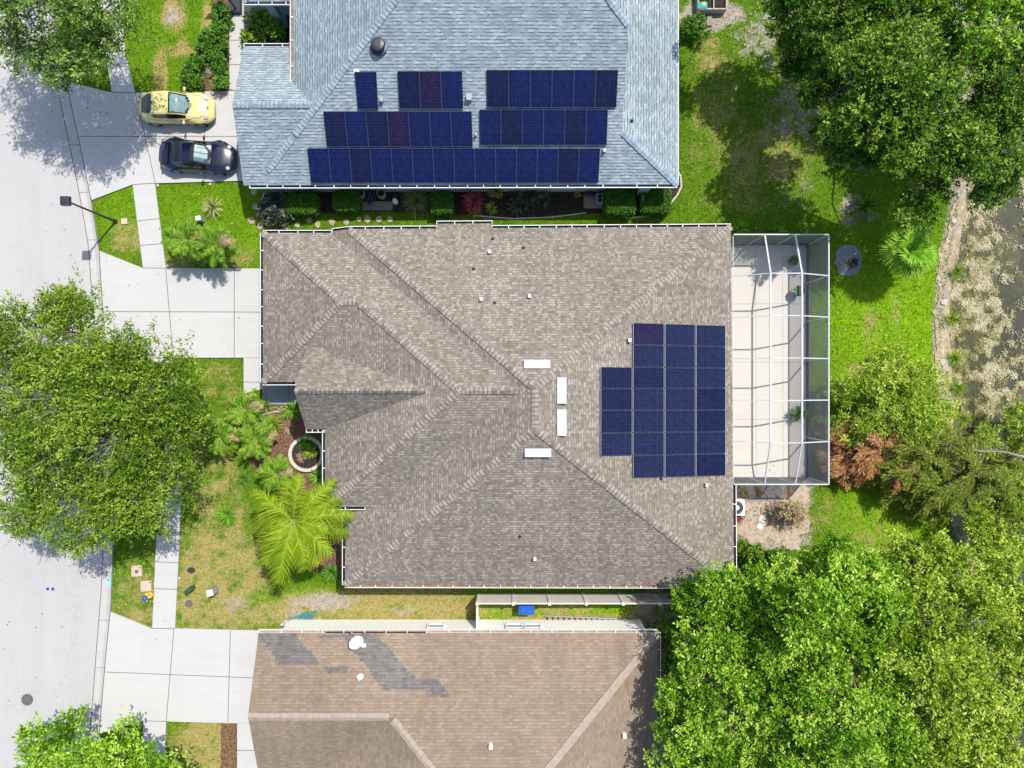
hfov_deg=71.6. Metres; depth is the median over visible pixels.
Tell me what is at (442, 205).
hedge
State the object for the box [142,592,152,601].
fire hydrant
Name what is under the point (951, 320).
weed clump
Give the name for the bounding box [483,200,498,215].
spiky plant
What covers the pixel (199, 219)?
utility pedestal
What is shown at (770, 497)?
paver
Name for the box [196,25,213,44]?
shrub
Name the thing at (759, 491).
dry plant
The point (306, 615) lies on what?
tarp
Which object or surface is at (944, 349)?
pond bank
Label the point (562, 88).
solar panel
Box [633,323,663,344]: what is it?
solar panel
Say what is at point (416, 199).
grass clump
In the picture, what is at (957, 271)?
weed clump
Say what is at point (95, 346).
kerb road joint
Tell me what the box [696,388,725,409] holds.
solar panel
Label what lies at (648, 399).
solar panel
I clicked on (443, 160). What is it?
solar panel
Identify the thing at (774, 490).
gravel patch
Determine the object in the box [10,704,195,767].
street tree
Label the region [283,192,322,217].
hedge
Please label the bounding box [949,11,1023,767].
water
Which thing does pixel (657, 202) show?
hedge
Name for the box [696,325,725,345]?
solar panel
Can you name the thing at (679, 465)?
solar panel
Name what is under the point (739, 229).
strappy plant
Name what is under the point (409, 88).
solar panel
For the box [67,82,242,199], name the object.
driveway
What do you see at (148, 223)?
sidewalk
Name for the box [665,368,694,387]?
solar panel
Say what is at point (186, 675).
driveway
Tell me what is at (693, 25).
bush
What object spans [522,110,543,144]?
solar panel
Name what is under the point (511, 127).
solar panel
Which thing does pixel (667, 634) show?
bush
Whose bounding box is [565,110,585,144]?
solar panel
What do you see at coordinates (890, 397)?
bush
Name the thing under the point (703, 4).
plastic bag
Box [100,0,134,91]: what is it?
sidewalk
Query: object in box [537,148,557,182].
solar panel
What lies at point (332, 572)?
strappy plant
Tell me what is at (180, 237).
dwarf palm
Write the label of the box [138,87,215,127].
parked car
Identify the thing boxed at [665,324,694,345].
solar panel
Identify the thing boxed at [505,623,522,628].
window
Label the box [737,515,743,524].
red plant
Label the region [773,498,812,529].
bush
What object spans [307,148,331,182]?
solar panel
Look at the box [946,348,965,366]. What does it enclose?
weed clump
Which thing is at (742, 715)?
grove tree
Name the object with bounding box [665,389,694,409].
solar panel
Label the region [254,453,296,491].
dwarf palm
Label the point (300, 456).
dry plant
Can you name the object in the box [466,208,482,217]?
spiky plant
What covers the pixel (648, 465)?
solar panel
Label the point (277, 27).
shrub
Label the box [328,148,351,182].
solar panel
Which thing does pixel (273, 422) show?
strappy plant
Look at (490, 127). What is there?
solar panel
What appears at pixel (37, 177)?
road
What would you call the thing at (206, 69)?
rock
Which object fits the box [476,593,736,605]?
fence
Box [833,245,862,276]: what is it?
gravel ring
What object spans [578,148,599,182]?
solar panel
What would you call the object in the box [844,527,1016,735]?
grove tree
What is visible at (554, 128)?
solar panel
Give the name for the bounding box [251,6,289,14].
porch floor
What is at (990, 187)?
woodland tree
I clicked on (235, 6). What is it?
basketball hoop
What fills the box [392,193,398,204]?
pool pump
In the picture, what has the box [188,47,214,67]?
shrub
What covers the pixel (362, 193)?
barrel
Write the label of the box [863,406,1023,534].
conifer
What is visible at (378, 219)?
stepping stone
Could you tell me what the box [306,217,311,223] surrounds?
stepping stone
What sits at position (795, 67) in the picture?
woodland tree
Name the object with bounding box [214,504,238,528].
strappy plant
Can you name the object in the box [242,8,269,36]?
shrub
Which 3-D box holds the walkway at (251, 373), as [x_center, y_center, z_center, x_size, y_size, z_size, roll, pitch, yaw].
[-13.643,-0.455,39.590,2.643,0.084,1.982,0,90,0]
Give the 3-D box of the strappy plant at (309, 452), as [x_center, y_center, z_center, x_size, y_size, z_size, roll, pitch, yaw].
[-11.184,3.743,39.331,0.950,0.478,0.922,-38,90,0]
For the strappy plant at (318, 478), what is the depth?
39.39 m
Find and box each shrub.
[178,64,199,85]
[180,55,207,73]
[182,73,205,92]
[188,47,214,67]
[194,39,215,53]
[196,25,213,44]
[208,13,235,36]
[208,47,227,64]
[209,58,229,77]
[209,74,230,91]
[210,0,232,15]
[210,4,230,25]
[210,36,230,56]
[211,23,227,46]
[238,24,267,48]
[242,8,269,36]
[254,190,294,226]
[255,7,276,27]
[264,19,286,41]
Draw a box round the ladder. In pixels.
[545,615,616,619]
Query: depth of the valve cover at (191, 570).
39.58 m
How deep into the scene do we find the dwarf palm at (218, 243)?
37.61 m
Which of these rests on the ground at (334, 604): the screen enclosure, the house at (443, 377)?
the house at (443, 377)
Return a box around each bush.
[647,593,699,727]
[679,11,711,41]
[737,538,796,582]
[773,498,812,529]
[830,341,964,466]
[958,396,1023,577]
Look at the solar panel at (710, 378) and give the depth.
36.36 m
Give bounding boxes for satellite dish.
[349,631,365,649]
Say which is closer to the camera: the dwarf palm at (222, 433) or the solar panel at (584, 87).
the solar panel at (584, 87)
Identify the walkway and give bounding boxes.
[229,1,250,90]
[237,723,256,767]
[244,358,277,392]
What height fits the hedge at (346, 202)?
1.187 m
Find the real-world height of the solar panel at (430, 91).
0.809 m
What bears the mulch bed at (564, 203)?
on the ground at (334, 604)
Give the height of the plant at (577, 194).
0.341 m
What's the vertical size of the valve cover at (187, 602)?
0.078 m
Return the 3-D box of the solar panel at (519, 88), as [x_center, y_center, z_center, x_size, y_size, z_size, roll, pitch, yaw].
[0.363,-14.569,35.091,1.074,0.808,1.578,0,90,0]
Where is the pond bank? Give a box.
[932,201,976,589]
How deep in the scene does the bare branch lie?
36.63 m
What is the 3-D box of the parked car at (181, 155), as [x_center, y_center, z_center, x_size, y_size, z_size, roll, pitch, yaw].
[-17.244,-12.519,38.931,4.200,1.233,2.060,4,90,0]
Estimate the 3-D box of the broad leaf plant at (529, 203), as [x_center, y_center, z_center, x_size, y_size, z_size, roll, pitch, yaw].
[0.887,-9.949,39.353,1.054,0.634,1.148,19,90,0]
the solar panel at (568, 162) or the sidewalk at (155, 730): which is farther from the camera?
the sidewalk at (155, 730)
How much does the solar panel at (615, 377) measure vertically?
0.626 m
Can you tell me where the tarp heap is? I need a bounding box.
[366,190,375,204]
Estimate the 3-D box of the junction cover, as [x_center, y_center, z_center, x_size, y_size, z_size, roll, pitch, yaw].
[-21.607,-9.071,39.620,0.340,0.100,0.340,-4,90,0]
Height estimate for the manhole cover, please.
0.054 m
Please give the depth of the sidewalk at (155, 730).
39.55 m
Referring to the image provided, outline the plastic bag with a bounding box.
[699,1,706,7]
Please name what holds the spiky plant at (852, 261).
on the gravel ring at (843, 252)
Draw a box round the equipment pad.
[583,190,602,208]
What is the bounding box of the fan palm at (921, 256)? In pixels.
[878,221,940,281]
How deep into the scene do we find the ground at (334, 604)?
39.65 m
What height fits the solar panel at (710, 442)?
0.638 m
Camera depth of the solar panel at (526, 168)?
36.54 m
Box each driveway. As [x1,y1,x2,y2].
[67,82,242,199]
[99,251,259,370]
[100,611,258,733]
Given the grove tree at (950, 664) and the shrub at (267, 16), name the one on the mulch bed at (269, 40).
the shrub at (267, 16)
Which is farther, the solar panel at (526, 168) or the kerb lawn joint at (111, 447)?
the kerb lawn joint at (111, 447)
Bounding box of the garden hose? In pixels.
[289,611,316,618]
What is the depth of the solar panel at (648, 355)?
35.32 m
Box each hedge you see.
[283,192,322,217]
[331,190,362,214]
[430,191,454,217]
[602,188,636,217]
[637,188,672,216]
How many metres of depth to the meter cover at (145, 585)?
39.57 m
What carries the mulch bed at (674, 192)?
on the ground at (334, 604)
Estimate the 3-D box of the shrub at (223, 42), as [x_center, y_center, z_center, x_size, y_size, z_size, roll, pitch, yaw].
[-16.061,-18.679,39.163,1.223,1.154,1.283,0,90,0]
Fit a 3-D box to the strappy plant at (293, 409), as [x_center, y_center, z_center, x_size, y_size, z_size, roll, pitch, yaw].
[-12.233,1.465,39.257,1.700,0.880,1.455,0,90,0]
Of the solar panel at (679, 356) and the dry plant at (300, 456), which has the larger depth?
the dry plant at (300, 456)
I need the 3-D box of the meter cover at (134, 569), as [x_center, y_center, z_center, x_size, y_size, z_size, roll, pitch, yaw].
[-20.929,10.429,39.602,0.600,0.096,0.620,-3,90,0]
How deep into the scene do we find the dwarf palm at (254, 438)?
38.04 m
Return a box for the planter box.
[695,0,726,13]
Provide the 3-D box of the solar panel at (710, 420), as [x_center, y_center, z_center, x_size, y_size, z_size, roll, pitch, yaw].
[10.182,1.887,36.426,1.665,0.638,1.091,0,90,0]
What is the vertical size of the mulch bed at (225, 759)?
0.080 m
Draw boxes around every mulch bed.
[188,0,228,90]
[220,723,236,767]
[247,405,341,577]
[251,16,289,42]
[264,192,601,221]
[600,176,682,216]
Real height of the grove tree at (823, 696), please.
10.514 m
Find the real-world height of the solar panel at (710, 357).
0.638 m
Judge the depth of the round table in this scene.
38.92 m
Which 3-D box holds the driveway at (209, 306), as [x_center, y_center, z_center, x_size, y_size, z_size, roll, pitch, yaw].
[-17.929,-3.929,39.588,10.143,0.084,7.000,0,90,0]
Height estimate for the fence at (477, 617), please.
1.810 m
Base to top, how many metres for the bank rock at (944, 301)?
0.355 m
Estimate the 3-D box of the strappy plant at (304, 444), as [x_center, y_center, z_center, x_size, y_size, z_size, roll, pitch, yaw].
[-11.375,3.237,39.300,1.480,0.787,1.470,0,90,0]
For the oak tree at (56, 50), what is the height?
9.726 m
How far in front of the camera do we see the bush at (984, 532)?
37.37 m
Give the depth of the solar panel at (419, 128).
35.80 m
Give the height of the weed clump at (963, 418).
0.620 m
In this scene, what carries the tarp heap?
on the mulch bed at (564, 203)
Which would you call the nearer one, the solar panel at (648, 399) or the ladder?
the solar panel at (648, 399)
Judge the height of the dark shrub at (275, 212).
1.590 m
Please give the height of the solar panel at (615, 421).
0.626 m
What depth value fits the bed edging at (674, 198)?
39.52 m
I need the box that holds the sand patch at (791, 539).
[736,485,810,551]
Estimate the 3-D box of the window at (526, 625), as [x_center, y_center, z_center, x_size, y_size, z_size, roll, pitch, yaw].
[1.107,13.103,38.195,1.010,1.190,0.100,0,90,0]
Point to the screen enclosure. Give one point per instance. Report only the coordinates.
(817, 358)
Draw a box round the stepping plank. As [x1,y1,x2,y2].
[706,13,711,25]
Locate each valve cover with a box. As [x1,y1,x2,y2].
[185,600,191,606]
[187,567,194,572]
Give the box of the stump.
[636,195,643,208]
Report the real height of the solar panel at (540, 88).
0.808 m
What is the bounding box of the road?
[0,0,102,767]
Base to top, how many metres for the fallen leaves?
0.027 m
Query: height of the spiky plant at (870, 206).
1.150 m
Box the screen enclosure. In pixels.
[731,234,829,484]
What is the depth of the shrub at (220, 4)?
38.84 m
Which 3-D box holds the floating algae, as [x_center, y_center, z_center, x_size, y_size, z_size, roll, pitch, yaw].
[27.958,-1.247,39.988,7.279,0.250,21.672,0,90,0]
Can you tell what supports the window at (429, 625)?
in the house at (487, 694)
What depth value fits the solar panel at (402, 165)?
36.54 m
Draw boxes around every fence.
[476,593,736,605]
[476,606,479,628]
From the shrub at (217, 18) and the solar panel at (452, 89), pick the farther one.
the shrub at (217, 18)
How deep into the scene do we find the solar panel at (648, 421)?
35.31 m
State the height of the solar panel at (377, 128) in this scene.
0.797 m
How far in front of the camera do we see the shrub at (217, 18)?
38.97 m
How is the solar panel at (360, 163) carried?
on the house at (286, 95)
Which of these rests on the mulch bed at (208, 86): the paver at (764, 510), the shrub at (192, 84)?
the shrub at (192, 84)
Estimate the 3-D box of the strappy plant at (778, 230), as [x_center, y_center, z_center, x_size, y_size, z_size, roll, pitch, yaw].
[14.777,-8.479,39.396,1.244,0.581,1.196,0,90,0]
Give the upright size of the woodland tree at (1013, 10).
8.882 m
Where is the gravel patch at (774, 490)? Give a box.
[736,485,782,501]
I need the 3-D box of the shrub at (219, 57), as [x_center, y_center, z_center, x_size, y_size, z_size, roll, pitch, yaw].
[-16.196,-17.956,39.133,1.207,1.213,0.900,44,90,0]
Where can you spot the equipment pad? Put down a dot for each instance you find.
(590, 200)
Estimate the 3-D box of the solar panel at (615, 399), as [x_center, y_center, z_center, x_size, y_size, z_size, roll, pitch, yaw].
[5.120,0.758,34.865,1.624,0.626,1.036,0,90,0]
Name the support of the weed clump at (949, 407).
on the pond bank
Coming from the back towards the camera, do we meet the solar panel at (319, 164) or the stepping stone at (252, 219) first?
the stepping stone at (252, 219)
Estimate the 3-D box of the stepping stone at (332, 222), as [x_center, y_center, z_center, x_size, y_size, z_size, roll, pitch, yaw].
[-10.065,-9.045,39.633,0.377,0.075,0.357,20,90,0]
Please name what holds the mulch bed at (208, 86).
on the ground at (334, 604)
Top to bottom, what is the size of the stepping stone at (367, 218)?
0.075 m
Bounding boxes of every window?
[426,623,444,628]
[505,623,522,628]
[523,623,541,628]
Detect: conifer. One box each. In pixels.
[830,412,923,494]
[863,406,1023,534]
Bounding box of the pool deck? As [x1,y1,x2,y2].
[731,245,805,476]
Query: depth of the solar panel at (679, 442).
35.84 m
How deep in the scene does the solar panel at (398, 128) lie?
35.80 m
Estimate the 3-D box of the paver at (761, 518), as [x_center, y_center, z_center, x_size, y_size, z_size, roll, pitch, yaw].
[13.946,7.536,39.595,0.320,0.060,0.300,25,90,0]
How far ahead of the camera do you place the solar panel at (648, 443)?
35.31 m
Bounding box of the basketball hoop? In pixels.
[228,0,241,14]
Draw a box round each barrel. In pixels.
[357,189,365,198]
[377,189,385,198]
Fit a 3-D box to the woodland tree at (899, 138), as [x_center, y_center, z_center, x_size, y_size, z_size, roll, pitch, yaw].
[17.611,-12.629,34.601,11.184,10.277,7.046,38,90,0]
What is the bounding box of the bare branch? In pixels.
[950,443,1023,462]
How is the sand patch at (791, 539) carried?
on the ground at (334, 604)
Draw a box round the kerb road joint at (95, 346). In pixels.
[45,14,102,753]
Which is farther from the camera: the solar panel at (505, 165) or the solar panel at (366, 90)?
the solar panel at (505, 165)
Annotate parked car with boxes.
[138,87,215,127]
[159,136,237,175]
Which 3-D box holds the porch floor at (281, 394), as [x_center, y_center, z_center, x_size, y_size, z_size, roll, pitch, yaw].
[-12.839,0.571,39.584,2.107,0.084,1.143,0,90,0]
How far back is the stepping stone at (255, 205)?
39.59 m
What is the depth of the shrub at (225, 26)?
38.99 m
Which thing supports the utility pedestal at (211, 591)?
on the ground at (334, 604)
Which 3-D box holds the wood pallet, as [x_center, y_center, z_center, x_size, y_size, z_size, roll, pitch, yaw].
[-7.643,-9.929,39.610,1.980,0.060,0.500,0,90,0]
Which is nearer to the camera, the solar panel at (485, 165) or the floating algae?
the solar panel at (485, 165)
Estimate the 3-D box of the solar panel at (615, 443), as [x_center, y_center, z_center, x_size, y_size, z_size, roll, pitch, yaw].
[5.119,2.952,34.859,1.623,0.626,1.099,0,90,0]
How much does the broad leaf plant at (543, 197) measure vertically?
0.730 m
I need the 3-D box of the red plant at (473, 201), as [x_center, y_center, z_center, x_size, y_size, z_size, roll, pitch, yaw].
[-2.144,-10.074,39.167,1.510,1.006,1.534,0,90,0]
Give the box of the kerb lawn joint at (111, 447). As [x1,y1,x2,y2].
[53,11,112,738]
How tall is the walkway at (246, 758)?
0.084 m
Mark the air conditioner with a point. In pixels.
(740, 505)
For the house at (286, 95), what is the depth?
35.57 m
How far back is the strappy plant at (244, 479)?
39.48 m
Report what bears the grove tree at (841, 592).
on the ground at (334, 604)
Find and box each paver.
[756,523,762,529]
[759,516,765,522]
[760,507,766,513]
[767,494,773,500]
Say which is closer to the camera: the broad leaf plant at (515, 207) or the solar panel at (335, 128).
the solar panel at (335, 128)
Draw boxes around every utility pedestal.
[183,584,195,594]
[195,216,204,222]
[206,585,218,596]
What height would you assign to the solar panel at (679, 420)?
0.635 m
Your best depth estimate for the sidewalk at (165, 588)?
39.55 m
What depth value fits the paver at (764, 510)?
39.56 m
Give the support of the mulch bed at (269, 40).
on the ground at (334, 604)
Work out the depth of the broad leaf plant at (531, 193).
39.33 m
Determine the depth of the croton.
39.03 m
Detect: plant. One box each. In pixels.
[197,195,222,218]
[199,70,209,80]
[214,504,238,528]
[237,472,251,485]
[259,397,274,414]
[265,414,283,431]
[269,35,286,42]
[277,399,300,420]
[282,420,294,435]
[296,453,306,461]
[297,433,319,451]
[303,445,318,458]
[307,467,321,485]
[321,562,340,582]
[461,190,485,215]
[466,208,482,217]
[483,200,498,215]
[506,196,523,217]
[507,189,525,204]
[521,195,537,215]
[524,189,541,199]
[535,191,550,207]
[574,191,582,197]
[733,217,750,233]
[736,485,753,501]
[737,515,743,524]
[752,485,766,497]
[770,222,788,233]
[788,251,801,264]
[788,404,808,420]
[844,254,861,269]
[850,186,884,223]
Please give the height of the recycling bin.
1.040 m
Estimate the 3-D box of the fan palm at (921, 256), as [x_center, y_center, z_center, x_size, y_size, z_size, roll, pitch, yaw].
[20.830,-6.985,37.876,3.164,3.728,3.244,42,90,0]
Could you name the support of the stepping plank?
on the ground at (334, 604)
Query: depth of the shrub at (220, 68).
38.90 m
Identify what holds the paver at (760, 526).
on the sand patch at (791, 539)
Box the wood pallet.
[362,201,392,210]
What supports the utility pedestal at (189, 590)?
on the ground at (334, 604)
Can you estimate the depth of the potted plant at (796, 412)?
38.98 m
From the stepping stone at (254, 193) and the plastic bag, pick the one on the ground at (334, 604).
the stepping stone at (254, 193)
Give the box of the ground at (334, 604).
[56,0,982,767]
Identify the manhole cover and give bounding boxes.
[21,694,32,705]
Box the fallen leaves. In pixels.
[3,2,920,703]
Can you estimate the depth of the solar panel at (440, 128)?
35.80 m
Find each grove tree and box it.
[643,557,784,767]
[721,528,919,680]
[728,622,935,767]
[730,593,794,722]
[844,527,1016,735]
[874,535,1023,767]
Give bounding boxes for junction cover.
[121,218,127,224]
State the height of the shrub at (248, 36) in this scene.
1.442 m
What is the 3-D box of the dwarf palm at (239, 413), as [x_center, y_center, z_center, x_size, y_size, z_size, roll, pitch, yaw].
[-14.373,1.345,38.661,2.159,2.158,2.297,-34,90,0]
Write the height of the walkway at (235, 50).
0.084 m
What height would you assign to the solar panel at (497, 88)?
0.808 m
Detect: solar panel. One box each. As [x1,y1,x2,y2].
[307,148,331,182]
[323,111,347,146]
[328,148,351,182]
[344,111,368,146]
[349,148,372,182]
[355,72,377,108]
[366,111,389,146]
[370,148,392,182]
[387,111,409,146]
[391,148,413,182]
[398,71,420,108]
[408,111,430,146]
[412,148,433,182]
[419,71,441,108]
[429,111,451,146]
[433,148,454,182]
[441,71,462,108]
[451,111,472,146]
[454,148,474,182]
[475,148,495,182]
[479,110,500,144]
[486,70,508,106]
[496,148,516,182]
[501,110,521,144]
[508,70,529,106]
[516,148,536,182]
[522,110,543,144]
[530,70,551,106]
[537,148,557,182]
[543,110,564,144]
[552,70,573,106]
[557,148,578,182]
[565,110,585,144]
[573,70,595,106]
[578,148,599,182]
[586,110,607,144]
[595,70,617,106]
[600,367,631,387]
[600,389,631,409]
[600,411,631,432]
[600,433,631,455]
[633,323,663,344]
[633,345,663,366]
[633,367,663,387]
[633,389,663,409]
[633,410,663,431]
[633,433,663,454]
[633,455,663,477]
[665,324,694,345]
[665,346,694,367]
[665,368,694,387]
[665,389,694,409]
[665,410,694,431]
[665,432,694,453]
[665,454,694,476]
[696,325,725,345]
[696,346,725,367]
[696,368,725,387]
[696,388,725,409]
[696,410,725,431]
[696,432,725,453]
[696,454,725,475]
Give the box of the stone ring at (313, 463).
[288,436,321,471]
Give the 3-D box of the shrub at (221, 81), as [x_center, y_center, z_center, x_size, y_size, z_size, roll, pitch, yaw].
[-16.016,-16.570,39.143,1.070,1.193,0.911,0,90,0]
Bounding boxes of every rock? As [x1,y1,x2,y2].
[204,67,210,73]
[940,299,947,304]
[940,359,948,365]
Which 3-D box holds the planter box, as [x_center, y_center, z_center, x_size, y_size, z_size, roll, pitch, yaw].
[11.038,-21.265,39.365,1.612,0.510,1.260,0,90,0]
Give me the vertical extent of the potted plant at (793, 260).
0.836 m
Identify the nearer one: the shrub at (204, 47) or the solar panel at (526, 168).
the solar panel at (526, 168)
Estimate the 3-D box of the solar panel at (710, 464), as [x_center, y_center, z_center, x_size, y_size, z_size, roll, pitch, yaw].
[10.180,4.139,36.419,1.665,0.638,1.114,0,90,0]
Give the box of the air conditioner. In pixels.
[736,497,744,514]
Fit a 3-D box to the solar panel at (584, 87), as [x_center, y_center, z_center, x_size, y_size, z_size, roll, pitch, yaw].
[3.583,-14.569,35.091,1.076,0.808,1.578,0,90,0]
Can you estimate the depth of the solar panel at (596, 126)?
35.78 m
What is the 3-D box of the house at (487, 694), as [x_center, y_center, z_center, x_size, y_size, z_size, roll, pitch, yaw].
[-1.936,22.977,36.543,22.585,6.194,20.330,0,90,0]
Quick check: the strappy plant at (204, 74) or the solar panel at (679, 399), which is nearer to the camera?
the solar panel at (679, 399)
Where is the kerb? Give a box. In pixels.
[46,6,113,749]
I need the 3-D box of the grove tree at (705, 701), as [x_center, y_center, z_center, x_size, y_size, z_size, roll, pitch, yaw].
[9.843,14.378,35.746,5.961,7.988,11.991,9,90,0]
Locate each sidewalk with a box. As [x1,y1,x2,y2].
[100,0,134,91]
[133,184,165,267]
[142,721,166,758]
[152,358,182,627]
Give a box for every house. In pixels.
[232,0,679,196]
[248,619,688,767]
[260,220,736,587]
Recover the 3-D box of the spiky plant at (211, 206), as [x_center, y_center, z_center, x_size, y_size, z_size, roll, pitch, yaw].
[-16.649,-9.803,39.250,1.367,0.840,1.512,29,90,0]
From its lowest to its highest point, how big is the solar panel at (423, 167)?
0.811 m
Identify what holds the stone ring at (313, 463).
on the mulch bed at (282, 444)
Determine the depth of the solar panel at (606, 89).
35.03 m
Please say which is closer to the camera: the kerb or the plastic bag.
the plastic bag
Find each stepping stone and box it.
[249,217,254,223]
[251,189,256,195]
[252,203,258,209]
[256,222,263,228]
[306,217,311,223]
[328,219,334,225]
[364,215,370,222]
[376,216,381,222]
[387,215,392,222]
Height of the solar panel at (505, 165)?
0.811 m
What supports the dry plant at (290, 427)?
on the mulch bed at (282, 444)
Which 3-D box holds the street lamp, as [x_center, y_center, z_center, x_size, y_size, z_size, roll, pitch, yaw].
[-22.127,-9.071,37.343,0.460,4.595,0.460,0,90,0]
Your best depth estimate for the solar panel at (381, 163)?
36.54 m
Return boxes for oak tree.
[0,0,164,97]
[0,266,221,559]
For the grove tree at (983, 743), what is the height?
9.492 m
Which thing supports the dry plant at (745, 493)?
on the sand patch at (791, 539)
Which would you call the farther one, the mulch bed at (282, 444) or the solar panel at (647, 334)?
the mulch bed at (282, 444)
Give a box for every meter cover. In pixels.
[131,565,142,576]
[140,580,151,591]
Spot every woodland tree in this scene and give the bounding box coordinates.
[761,0,958,61]
[764,20,848,88]
[793,9,1004,233]
[929,0,1023,101]
[935,27,1023,213]
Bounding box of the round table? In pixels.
[791,285,804,296]
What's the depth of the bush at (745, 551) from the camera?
38.19 m
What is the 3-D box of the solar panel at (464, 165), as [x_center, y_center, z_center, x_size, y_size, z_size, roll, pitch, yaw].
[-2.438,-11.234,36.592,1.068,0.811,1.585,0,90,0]
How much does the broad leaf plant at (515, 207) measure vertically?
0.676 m
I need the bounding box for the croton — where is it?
[485,188,505,198]
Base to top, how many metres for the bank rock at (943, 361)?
0.360 m
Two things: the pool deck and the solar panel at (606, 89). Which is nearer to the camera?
the solar panel at (606, 89)
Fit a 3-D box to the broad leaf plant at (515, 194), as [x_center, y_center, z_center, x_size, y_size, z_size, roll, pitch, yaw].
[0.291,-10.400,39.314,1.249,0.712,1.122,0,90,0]
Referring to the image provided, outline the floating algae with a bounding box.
[948,171,1023,552]
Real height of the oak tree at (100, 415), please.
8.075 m
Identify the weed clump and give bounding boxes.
[942,309,960,329]
[942,399,958,416]
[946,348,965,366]
[947,264,967,280]
[949,378,967,397]
[953,410,974,426]
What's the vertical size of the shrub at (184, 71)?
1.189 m
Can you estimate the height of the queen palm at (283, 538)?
5.341 m
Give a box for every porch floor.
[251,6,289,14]
[262,385,297,404]
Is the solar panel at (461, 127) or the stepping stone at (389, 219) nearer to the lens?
the solar panel at (461, 127)
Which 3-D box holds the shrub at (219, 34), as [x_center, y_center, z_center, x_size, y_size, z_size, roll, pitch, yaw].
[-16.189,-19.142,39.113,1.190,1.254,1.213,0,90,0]
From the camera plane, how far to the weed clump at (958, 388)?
39.49 m
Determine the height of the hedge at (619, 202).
1.344 m
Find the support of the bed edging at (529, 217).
on the mulch bed at (564, 203)
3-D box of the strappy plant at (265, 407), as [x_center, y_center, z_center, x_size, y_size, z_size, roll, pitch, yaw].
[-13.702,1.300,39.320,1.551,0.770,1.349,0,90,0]
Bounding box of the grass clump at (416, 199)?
[400,190,430,218]
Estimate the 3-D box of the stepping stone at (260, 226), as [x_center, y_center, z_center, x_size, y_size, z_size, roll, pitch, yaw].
[-14.060,-8.827,39.633,0.413,0.075,0.403,0,90,0]
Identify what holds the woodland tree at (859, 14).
on the ground at (334, 604)
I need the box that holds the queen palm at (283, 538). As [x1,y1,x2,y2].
[249,473,354,586]
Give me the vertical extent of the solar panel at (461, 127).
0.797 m
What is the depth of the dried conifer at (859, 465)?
37.81 m
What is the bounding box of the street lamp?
[60,196,117,223]
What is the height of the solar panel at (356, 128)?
0.797 m
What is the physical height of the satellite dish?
0.906 m
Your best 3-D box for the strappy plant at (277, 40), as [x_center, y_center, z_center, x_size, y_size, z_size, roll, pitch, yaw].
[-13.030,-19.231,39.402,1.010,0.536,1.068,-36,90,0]
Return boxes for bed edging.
[473,212,585,218]
[622,173,681,218]
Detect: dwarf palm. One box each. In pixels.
[161,216,204,263]
[190,222,240,268]
[201,416,240,457]
[222,387,265,428]
[234,417,277,459]
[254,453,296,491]
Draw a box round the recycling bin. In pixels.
[518,604,534,614]

